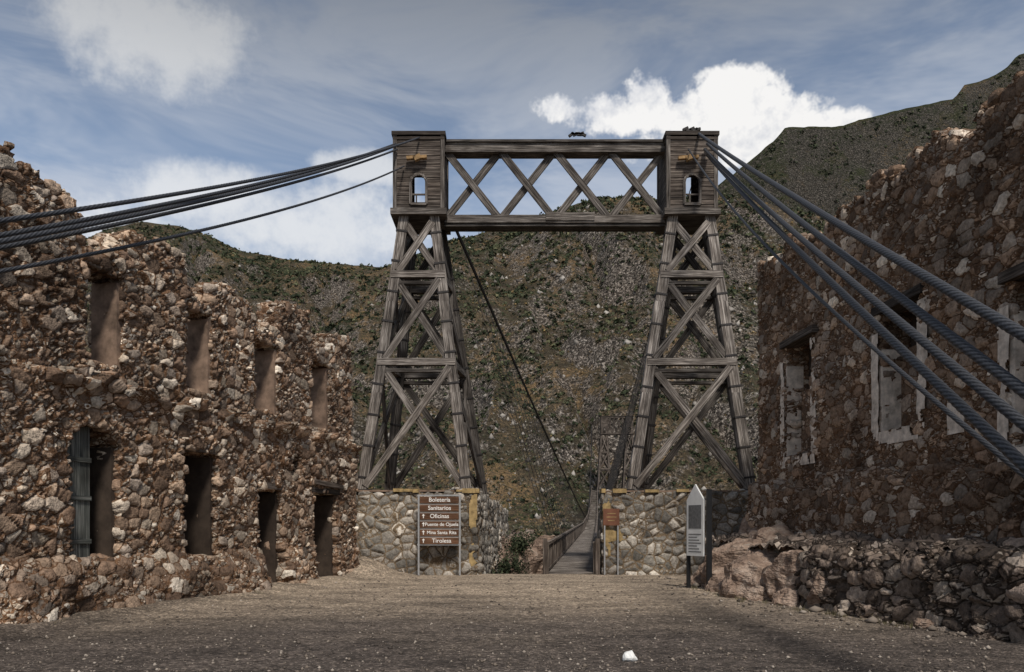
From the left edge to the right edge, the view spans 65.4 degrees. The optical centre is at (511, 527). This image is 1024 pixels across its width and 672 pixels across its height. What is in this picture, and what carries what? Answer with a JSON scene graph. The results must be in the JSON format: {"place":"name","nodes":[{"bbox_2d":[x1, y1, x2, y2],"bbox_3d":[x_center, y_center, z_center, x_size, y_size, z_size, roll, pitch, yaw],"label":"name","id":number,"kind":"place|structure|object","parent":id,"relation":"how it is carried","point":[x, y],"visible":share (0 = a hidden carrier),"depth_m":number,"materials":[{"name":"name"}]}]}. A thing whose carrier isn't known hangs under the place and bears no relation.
{"place":"outdoors","nodes":[
{"label":"outdoors","id":0,"kind":"place"},
{"bbox_2d":[83,195,826,555],"bbox_3d":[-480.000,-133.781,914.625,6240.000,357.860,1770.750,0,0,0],"label":"hillside","id":1,"kind":"structure","parent":0,"point":[717,415],"depth_m":360.89,"materials":[{"name":"stone"}]},
{"bbox_2d":[85,193,824,535],"bbox_3d":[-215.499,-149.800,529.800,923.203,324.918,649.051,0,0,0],"label":"hillside shrubs","id":2,"kind":"object","parent":1,"relation":"on","point":[731,199],"visible":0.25,"depth_m":421.31,"materials":[{"name":"green plant"}]},
{"bbox_2d":[86,196,824,528],"bbox_3d":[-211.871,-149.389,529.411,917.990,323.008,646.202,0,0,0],"label":"dry grass tufts","id":3,"kind":"object","parent":1,"relation":"on","point":[519,322],"visible":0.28,"depth_m":422.89,"materials":[{"name":"plant"}]},
{"bbox_2d":[111,199,821,530],"bbox_3d":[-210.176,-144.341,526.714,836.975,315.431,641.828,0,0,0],"label":"hillside boulders","id":4,"kind":"object","parent":1,"relation":"on","point":[502,415],"visible":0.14,"depth_m":322.43,"materials":[{"name":"stone"}]},
{"bbox_2d":[498,529,559,573],"bbox_3d":[-0.182,3.475,38.469,5.483,6.899,12.764,0,0,0],"label":"canyon bank rock","id":5,"kind":"object","parent":1,"relation":"on","point":[535,558],"visible":0.12,"depth_m":35.35,"materials":[{"name":"stone"}]},
{"bbox_2d":[497,545,529,573],"bbox_3d":[-0.088,1.589,33.016,1.589,1.759,1.723,0,0,44],"label":"bush","id":6,"kind":"object","parent":5,"relation":"on","point":[518,566],"visible":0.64,"depth_m":32.73,"materials":[{"name":"green plant"}]},
{"bbox_2d":[501,529,534,557],"bbox_3d":[0.292,0.713,34.419,1.343,1.282,1.520,0,0,40],"label":"bush","id":7,"kind":"object","parent":5,"relation":"on","point":[522,544],"visible":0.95,"depth_m":34.22,"materials":[{"name":"green plant"}]},
{"bbox_2d":[524,524,551,541],"bbox_3d":[1.256,0.721,36.973,1.776,1.981,1.675,0,0,0],"label":"bush","id":8,"kind":"object","parent":5,"relation":"on","point":[535,535],"visible":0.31,"depth_m":36.88,"materials":[{"name":"green plant"}]},
{"bbox_2d":[0,556,1023,671],"bbox_3d":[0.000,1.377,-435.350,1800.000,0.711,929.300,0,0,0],"label":"ground","id":9,"kind":"structure","parent":0,"point":[1005,656],"depth_m":12.75,"materials":[{"name":"gravel"}]},
{"bbox_2d":[84,351,90,358],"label":"back wall","id":10,"kind":"structure","parent":9,"relation":"on","point":[87,355],"depth_m":22.48,"materials":[{"name":"stone"}]},
{"bbox_2d":[0,141,362,623],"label":"front wall","id":11,"kind":"structure","parent":9,"relation":"on","point":[146,410],"depth_m":17.25,"materials":[{"name":"brown stone"}]},
{"bbox_2d":[67,427,91,556],"bbox_3d":[-8.468,-0.680,15.460,0.085,2.606,0.737,0,0,13],"label":"arched door leaf","id":12,"kind":"object","parent":11,"relation":"attached to","point":[78,450],"visible":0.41,"depth_m":15.58,"materials":[{"name":"grey wood"}]},
{"bbox_2d":[91,282,327,430],"bbox_3d":[-7.450,-4.171,21.469,0.620,2.044,9.721,0,0,13],"label":"jamb plaster","id":13,"kind":"object","parent":11,"relation":"attached to","point":[105,338],"visible":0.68,"depth_m":19.79,"materials":[{"name":"brown paint"}]},
{"bbox_2d":[90,447,332,582],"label":"door reveals","id":14,"kind":"structure","parent":11,"relation":"attached to","point":[198,531],"depth_m":19.70,"materials":[{"name":"paint"}]},
{"bbox_2d":[179,442,343,494],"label":"door lintels","id":15,"kind":"structure","parent":11,"relation":"attached to","point":[317,490],"depth_m":24.69,"materials":[{"name":"brown wood"}]},
{"bbox_2d":[356,487,509,574],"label":"stone abutment wall","id":16,"kind":"structure","parent":9,"relation":"on","point":[387,523],"depth_m":28.86,"materials":[{"name":"stone"}]},
{"bbox_2d":[393,488,479,492],"bbox_3d":[-2.745,-1.334,29.169,3.110,0.167,0.762,0,0,0],"label":"ochre coping","id":17,"kind":"object","parent":16,"relation":"on","point":[463,490],"visible":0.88,"depth_m":28.81,"materials":[{"name":"beige stone"}]},
{"bbox_2d":[469,494,476,565],"bbox_3d":[-1.405,0.075,28.800,0.290,2.650,0.027,0,0,0],"label":"ochre patch","id":18,"kind":"object","parent":16,"relation":"attached to","point":[472,515],"visible":1,"depth_m":28.80,"materials":[{"name":"yellow paint"}]},
{"bbox_2d":[0,126,1023,574],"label":"suspension bridge","id":19,"kind":"structure","parent":16,"relation":"on","point":[680,158],"depth_m":30.37,"materials":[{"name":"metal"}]},
{"bbox_2d":[417,495,460,574],"bbox_3d":[-2.586,0.266,28.335,1.567,2.869,0.089,0,0,0],"label":"directional sign","id":20,"kind":"object","parent":9,"relation":"on","point":[439,520],"visible":1,"depth_m":28.30,"materials":[{"name":"brown wood"}]},
{"bbox_2d":[54,579,915,627],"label":"dry weeds","id":21,"kind":"object","parent":9,"relation":"on","point":[832,613],"visible":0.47,"depth_m":15.62,"materials":[{"name":"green plant"}]},
{"bbox_2d":[489,563,508,573],"bbox_3d":[-0.729,2.099,30.961,1.172,1.570,1.374,0,0,-25],"label":"bush","id":22,"kind":"object","parent":9,"relation":"on","point":[494,570],"visible":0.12,"depth_m":30.93,"materials":[{"name":"green plant"}]},
{"bbox_2d":[603,509,618,574],"bbox_3d":[3.575,0.510,28.697,0.579,2.380,0.066,0,0,0],"label":"brown notice plate","id":23,"kind":"object","parent":9,"relation":"on","point":[610,516],"visible":1,"depth_m":28.67,"materials":[{"name":"brown wood"}]},
{"bbox_2d":[622,650,637,660],"bbox_3d":[1.504,1.648,10.143,0.190,0.174,0.148,0,0,15],"label":"white stone","id":24,"kind":"object","parent":9,"relation":"on","point":[629,655],"visible":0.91,"depth_m":10.10,"materials":[{"name":"white stone"}]},
{"bbox_2d":[599,489,748,574],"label":"stone abutment wall","id":25,"kind":"structure","parent":9,"relation":"on","point":[652,526],"depth_m":28.85,"materials":[{"name":"stone"},{"name":"mortar"},{"name":"yellow painted plaster"}]},
{"bbox_2d":[603,499,627,556],"bbox_3d":[3.780,-0.075,28.801,1.000,2.350,0.028,0,0,0],"label":"ochre patch","id":26,"kind":"object","parent":25,"relation":"attached to","point":[610,535],"visible":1,"depth_m":28.80,"materials":[{"name":"yellow paint"}]},
{"bbox_2d":[599,489,688,493],"bbox_3d":[4.965,-1.330,29.171,3.450,0.155,0.757,0,0,0],"label":"ochre coping","id":27,"kind":"object","parent":25,"relation":"on","point":[625,490],"visible":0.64,"depth_m":28.80,"materials":[{"name":"beige stone"}]},
{"bbox_2d":[686,484,711,587],"bbox_3d":[5.141,0.253,21.917,0.175,2.893,1.001,0,0,-27],"label":"information sign","id":28,"kind":"object","parent":9,"relation":"on","point":[695,524],"visible":0.91,"depth_m":21.81,"materials":[{"name":"grey metal"}]},
{"bbox_2d":[757,284,765,477],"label":"end wall","id":29,"kind":"structure","parent":9,"relation":"on","point":[761,343],"depth_m":25.70,"materials":[{"name":"stone"}]},
{"bbox_2d":[684,517,933,628],"bbox_3d":[6.894,0.995,20.042,3.662,2.999,13.276,0,0,0],"label":"rock outcrop","id":30,"kind":"object","parent":9,"relation":"on","point":[740,569],"visible":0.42,"depth_m":19.33,"materials":[{"name":"brown stone"}]},
{"bbox_2d":[745,71,1023,550],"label":"front wall","id":31,"kind":"structure","parent":9,"relation":"on","point":[946,205],"depth_m":17.18,"materials":[{"name":"brown stone"}]},
{"bbox_2d":[801,345,918,452],"bbox_3d":[9.077,-2.702,18.596,0.120,2.834,10.832,0,0,-4],"label":"window infill","id":32,"kind":"object","parent":31,"relation":"in","point":[908,402],"depth_m":18.38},
{"bbox_2d":[808,313,917,376],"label":"window shutter boards","id":33,"kind":"object","parent":31,"relation":"attached to","point":[913,323],"depth_m":18.52,"materials":[{"name":"paint"}]},
{"bbox_2d":[779,262,1023,349],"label":"window lintels","id":34,"kind":"structure","parent":31,"relation":"on","point":[801,338],"depth_m":17.85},
{"bbox_2d":[780,296,1023,468],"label":"plaster patches","id":35,"kind":"object","parent":31,"relation":"attached to","point":[904,434],"visible":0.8,"depth_m":17.28,"materials":[{"name":"grey paint"}]},
{"bbox_2d":[786,311,1023,455],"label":"window reveals","id":36,"kind":"structure","parent":31,"relation":"attached to","point":[889,390],"depth_m":18.50,"materials":[{"name":"grey paint"}]},
{"bbox_2d":[791,538,1023,643],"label":"stone wall","id":37,"kind":"structure","parent":9,"relation":"on","point":[972,590],"depth_m":13.80,"materials":[{"name":"grey stone"}]},
{"bbox_2d":[705,529,1023,552],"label":"rocky ground","id":38,"kind":"structure","parent":37,"relation":"on","point":[807,539],"depth_m":17.14,"materials":[{"name":"stone"}]},
{"bbox_2d":[0,0,1023,266],"label":"sky","id":39,"kind":"structure","parent":0,"point":[110,100],"materials":[{"name":"blue"}]},
{"bbox_2d":[718,53,1023,215],"bbox_3d":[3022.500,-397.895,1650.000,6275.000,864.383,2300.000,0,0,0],"label":"mountain","id":40,"kind":"structure","parent":0,"point":[809,183],"depth_m":1171.33,"materials":[{"name":"stone"}]},
{"bbox_2d":[721,56,1023,212],"bbox_3d":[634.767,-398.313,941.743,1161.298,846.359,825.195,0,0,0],"label":"mountain shrubs","id":41,"kind":"object","parent":40,"relation":"on","point":[771,150],"visible":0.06,"depth_m":1182.77,"materials":[{"name":"green plant"}]}
]}

